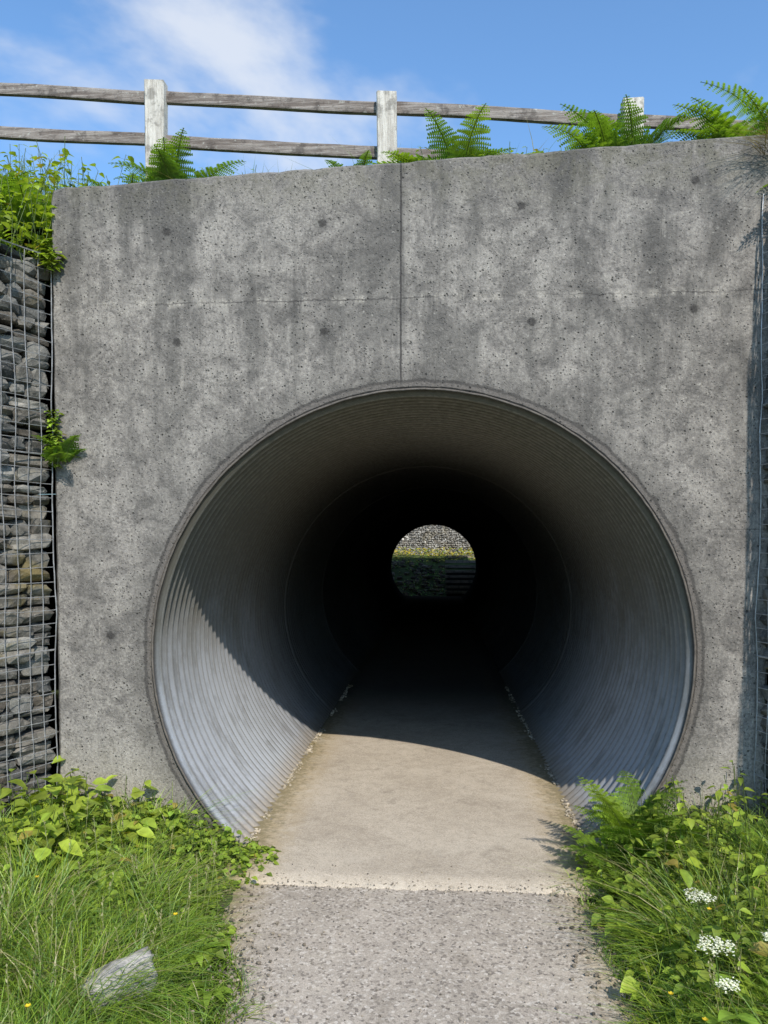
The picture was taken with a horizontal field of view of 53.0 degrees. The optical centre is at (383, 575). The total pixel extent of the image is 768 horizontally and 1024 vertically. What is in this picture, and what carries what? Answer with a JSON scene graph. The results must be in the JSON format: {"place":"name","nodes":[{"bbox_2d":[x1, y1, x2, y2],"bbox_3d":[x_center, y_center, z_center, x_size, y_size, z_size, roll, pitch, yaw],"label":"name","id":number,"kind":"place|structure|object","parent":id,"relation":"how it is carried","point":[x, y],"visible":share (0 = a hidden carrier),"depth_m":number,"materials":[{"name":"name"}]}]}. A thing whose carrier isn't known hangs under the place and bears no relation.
{"place":"outdoors","nodes":[
{"label":"outdoors","id":0,"kind":"place"},
{"bbox_2d":[0,203,56,559],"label":"embankment","id":1,"kind":"structure","parent":0,"point":[48,486],"depth_m":15.14,"materials":[{"name":"soil"}]},
{"bbox_2d":[0,170,51,246],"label":"fern","id":2,"kind":"object","parent":1,"relation":"on","point":[18,188],"visible":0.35,"depth_m":4.37,"materials":[{"name":"green plant"}]},
{"bbox_2d":[79,128,245,185],"bbox_3d":[-1.198,-2.282,4.544,1.150,0.323,0.834,-1,2,-18],"label":"fern","id":3,"kind":"object","parent":1,"relation":"on","point":[173,168],"visible":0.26,"depth_m":4.35,"materials":[{"name":"green plant"}]},
{"bbox_2d":[106,142,546,184],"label":"embankment weeds","id":4,"kind":"object","parent":1,"relation":"on","point":[108,182],"visible":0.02,"depth_m":4.28,"materials":[{"name":"green plant"}]},
{"bbox_2d":[325,150,371,166],"bbox_3d":[-0.188,-2.266,4.383,0.606,0.144,0.335,0,2,4],"label":"fern","id":5,"kind":"object","parent":1,"relation":"on","point":[365,158],"visible":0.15,"depth_m":4.29,"materials":[{"name":"green plant"}]},
{"bbox_2d":[0,79,758,177],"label":"post and rail fence","id":6,"kind":"object","parent":1,"relation":"on","point":[156,97],"visible":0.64,"depth_m":5.91,"materials":[{"name":"grey wood"}]},
{"bbox_2d":[370,103,523,164],"bbox_3d":[0.443,-2.375,4.343,1.003,0.284,0.706,1,2,33],"label":"fern","id":7,"kind":"object","parent":1,"relation":"on","point":[468,147],"visible":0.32,"depth_m":4.22,"materials":[{"name":"green plant"}]},
{"bbox_2d":[542,94,695,150],"bbox_3d":[1.286,-2.485,4.374,0.989,0.461,0.771,0,2,4],"label":"fern","id":8,"kind":"object","parent":1,"relation":"on","point":[606,132],"visible":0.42,"depth_m":4.20,"materials":[{"name":"green plant"}]},
{"bbox_2d":[667,80,767,140],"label":"fern","id":9,"kind":"object","parent":1,"relation":"on","point":[719,123],"visible":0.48,"depth_m":4.19,"materials":[{"name":"green plant"}]},
{"bbox_2d":[0,554,767,1023],"bbox_3d":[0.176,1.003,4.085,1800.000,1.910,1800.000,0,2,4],"label":"ground","id":10,"kind":"structure","parent":0,"point":[54,684],"depth_m":10.36,"materials":[{"name":"green plant"}]},
{"bbox_2d":[0,326,39,798],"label":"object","id":11,"kind":"object","parent":10,"relation":"on","point":[10,757],"depth_m":4.11,"materials":[{"name":"stone"}]},
{"bbox_2d":[0,140,133,287],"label":"bramble bush","id":12,"kind":"object","parent":11,"relation":"on","point":[41,246],"visible":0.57,"depth_m":4.21,"materials":[{"name":"green plant"}]},
{"bbox_2d":[0,239,57,818],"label":"wire mesh","id":13,"kind":"object","parent":10,"relation":"on","point":[29,553],"visible":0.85,"depth_m":4.02,"materials":[{"name":"grey metal"}]},
{"bbox_2d":[0,243,58,823],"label":"stones","id":14,"kind":"object","parent":10,"relation":"on","point":[31,272],"visible":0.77,"depth_m":4.05,"materials":[{"name":"grey stone"}]},
{"bbox_2d":[0,755,197,898],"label":"broadleaf weeds","id":15,"kind":"object","parent":10,"relation":"on","point":[67,790],"visible":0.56,"depth_m":3.69,"materials":[{"name":"green plant"}]},
{"bbox_2d":[78,946,157,1018],"bbox_3d":[-0.918,1.410,2.657,0.119,0.189,0.285,2,3,37],"label":"boulder","id":16,"kind":"object","parent":10,"relation":"on","point":[127,960],"visible":0.52,"depth_m":2.63,"materials":[{"name":"stone"}]},
{"bbox_2d":[0,789,280,1023],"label":"creeping weeds","id":17,"kind":"object","parent":10,"relation":"on","point":[250,850],"visible":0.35,"depth_m":3.74,"materials":[{"name":"green plant"}]},
{"bbox_2d":[25,875,711,1023],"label":"buttercup flowers","id":18,"kind":"object","parent":10,"relation":"on","point":[705,1019],"visible":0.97,"depth_m":2.50,"materials":[{"name":"yellow petal"}]},
{"bbox_2d":[0,783,767,1023],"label":"meadow grass","id":19,"kind":"structure","parent":10,"relation":"on","point":[51,989],"depth_m":2.90,"materials":[{"name":"green plant"}]},
{"bbox_2d":[51,135,767,846],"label":"concrete headwall","id":20,"kind":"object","parent":10,"relation":"on","point":[605,301],"visible":0.63,"depth_m":4.00,"materials":[{"name":"grey concrete"}]},
{"bbox_2d":[42,409,66,469],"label":"wall weeds","id":21,"kind":"object","parent":20,"relation":"attached to","point":[55,438],"depth_m":4.10,"materials":[{"name":"green plant"}]},
{"bbox_2d":[31,434,86,465],"bbox_3d":[-1.708,-0.672,4.101,0.242,0.157,0.216,0,2,13],"label":"fern","id":22,"kind":"object","parent":20,"relation":"attached to","point":[65,451],"visible":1,"depth_m":4.08,"materials":[{"name":"green plant"}]},
{"bbox_2d":[701,106,767,154],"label":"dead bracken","id":23,"kind":"object","parent":20,"relation":"attached to","point":[765,137],"visible":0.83,"depth_m":3.78,"materials":[{"name":"green plant"}]},
{"bbox_2d":[753,192,767,836],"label":"wire mesh","id":24,"kind":"object","parent":20,"relation":"attached to","point":[760,449],"visible":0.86,"depth_m":3.89,"materials":[{"name":"grey metal"}]},
{"bbox_2d":[391,558,444,595],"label":"bank rocks","id":25,"kind":"object","parent":10,"relation":"on","point":[423,573],"visible":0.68,"depth_m":27.00,"materials":[{"name":"stone"}]},
{"bbox_2d":[151,388,695,848],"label":"corrugated steel tunnel","id":26,"kind":"structure","parent":10,"relation":"on","point":[279,600],"depth_m":5.56,"materials":[{"name":"grey metal"}]},
{"bbox_2d":[391,547,474,595],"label":"bank plants","id":27,"kind":"object","parent":10,"relation":"on","point":[420,554],"visible":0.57,"depth_m":27.68,"materials":[{"name":"green plant"}]},
{"bbox_2d":[394,525,473,555],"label":"stones","id":28,"kind":"object","parent":10,"relation":"on","point":[445,538],"visible":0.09,"depth_m":28.51,"materials":[{"name":"grey stone"}]},
{"bbox_2d":[395,525,472,555],"bbox_3d":[1.867,-1.722,28.812,10.000,2.630,0.470,0,2,4],"label":"gravel bank","id":29,"kind":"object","parent":10,"relation":"on","point":[433,541],"visible":0.03,"depth_m":28.59,"materials":[{"name":"grey gravel"}]},
{"bbox_2d":[222,883,645,1023],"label":"footpath","id":30,"kind":"structure","parent":10,"relation":"on","point":[329,985],"depth_m":3.03,"materials":[{"name":"grey gravel"}]},
{"bbox_2d":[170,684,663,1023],"bbox_3d":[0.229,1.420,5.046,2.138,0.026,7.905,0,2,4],"label":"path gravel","id":31,"kind":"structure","parent":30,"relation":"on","point":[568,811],"depth_m":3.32,"materials":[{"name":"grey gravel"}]},
{"bbox_2d":[170,905,749,1007],"bbox_3d":[0.087,1.423,2.682,3.230,0.239,1.424,0,2,-2],"label":"dock plant","id":32,"kind":"object","parent":10,"relation":"on","point":[206,948],"visible":0.34,"depth_m":2.94,"materials":[{"name":"green plant"}]},
{"bbox_2d":[445,555,475,595],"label":"garden steps","id":33,"kind":"structure","parent":10,"relation":"on","point":[458,582],"depth_m":26.82,"materials":[{"name":"stone"}]},
{"bbox_2d":[560,771,722,877],"bbox_3d":[1.259,1.235,3.819,0.744,0.465,0.802,-1,2,-31],"label":"fern","id":34,"kind":"object","parent":10,"relation":"on","point":[620,820],"visible":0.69,"depth_m":3.83,"materials":[{"name":"green plant"}]},
{"bbox_2d":[575,760,767,1023],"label":"verge weeds","id":35,"kind":"object","parent":10,"relation":"on","point":[702,976],"visible":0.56,"depth_m":3.13,"materials":[{"name":"green plant"}]},
{"bbox_2d":[585,809,767,879],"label":"fern","id":36,"kind":"object","parent":10,"relation":"on","point":[670,847],"visible":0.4,"depth_m":3.57,"materials":[{"name":"green plant"}]},
{"bbox_2d":[674,888,722,976],"bbox_3d":[1.112,1.311,2.736,0.122,0.388,0.125,-1,2,-20],"label":"cow parsley","id":37,"kind":"object","parent":10,"relation":"on","point":[696,935],"visible":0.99,"depth_m":2.73,"materials":[{"name":"white plant"}]},
{"bbox_2d":[688,935,736,1023],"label":"cow parsley","id":38,"kind":"object","parent":10,"relation":"on","point":[718,978],"visible":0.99,"depth_m":2.44,"materials":[{"name":"white plant"}]},
{"bbox_2d":[715,976,757,1023],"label":"cow parsley","id":39,"kind":"object","parent":10,"relation":"on","point":[746,1018],"visible":0.99,"depth_m":2.28,"materials":[{"name":"green plant"}]},
{"bbox_2d":[709,816,767,885],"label":"fern","id":40,"kind":"object","parent":10,"relation":"on","point":[758,840],"visible":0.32,"depth_m":3.44,"materials":[{"name":"green plant"}]},
{"bbox_2d":[755,929,767,984],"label":"cow parsley","id":41,"kind":"object","parent":10,"relation":"on","point":[766,962],"visible":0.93,"depth_m":2.53,"materials":[{"name":"green plant"}]},
{"bbox_2d":[759,272,767,834],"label":"stones","id":42,"kind":"object","parent":10,"relation":"on","point":[763,638],"visible":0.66,"depth_m":3.92,"materials":[{"name":"grey stone"}]},
{"bbox_2d":[0,0,767,191],"label":"sky","id":43,"kind":"structure","parent":0,"point":[534,54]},
{"bbox_2d":[2,121,766,252],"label":"embankment grass","id":44,"kind":"structure","parent":0,"point":[183,171],"depth_m":4.64,"materials":[{"name":"green plant"}]},
{"bbox_2d":[216,596,618,897],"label":"tunnel floor","id":45,"kind":"structure","parent":0,"point":[425,757],"depth_m":5.14,"materials":[{"name":"concrete"}]}
]}

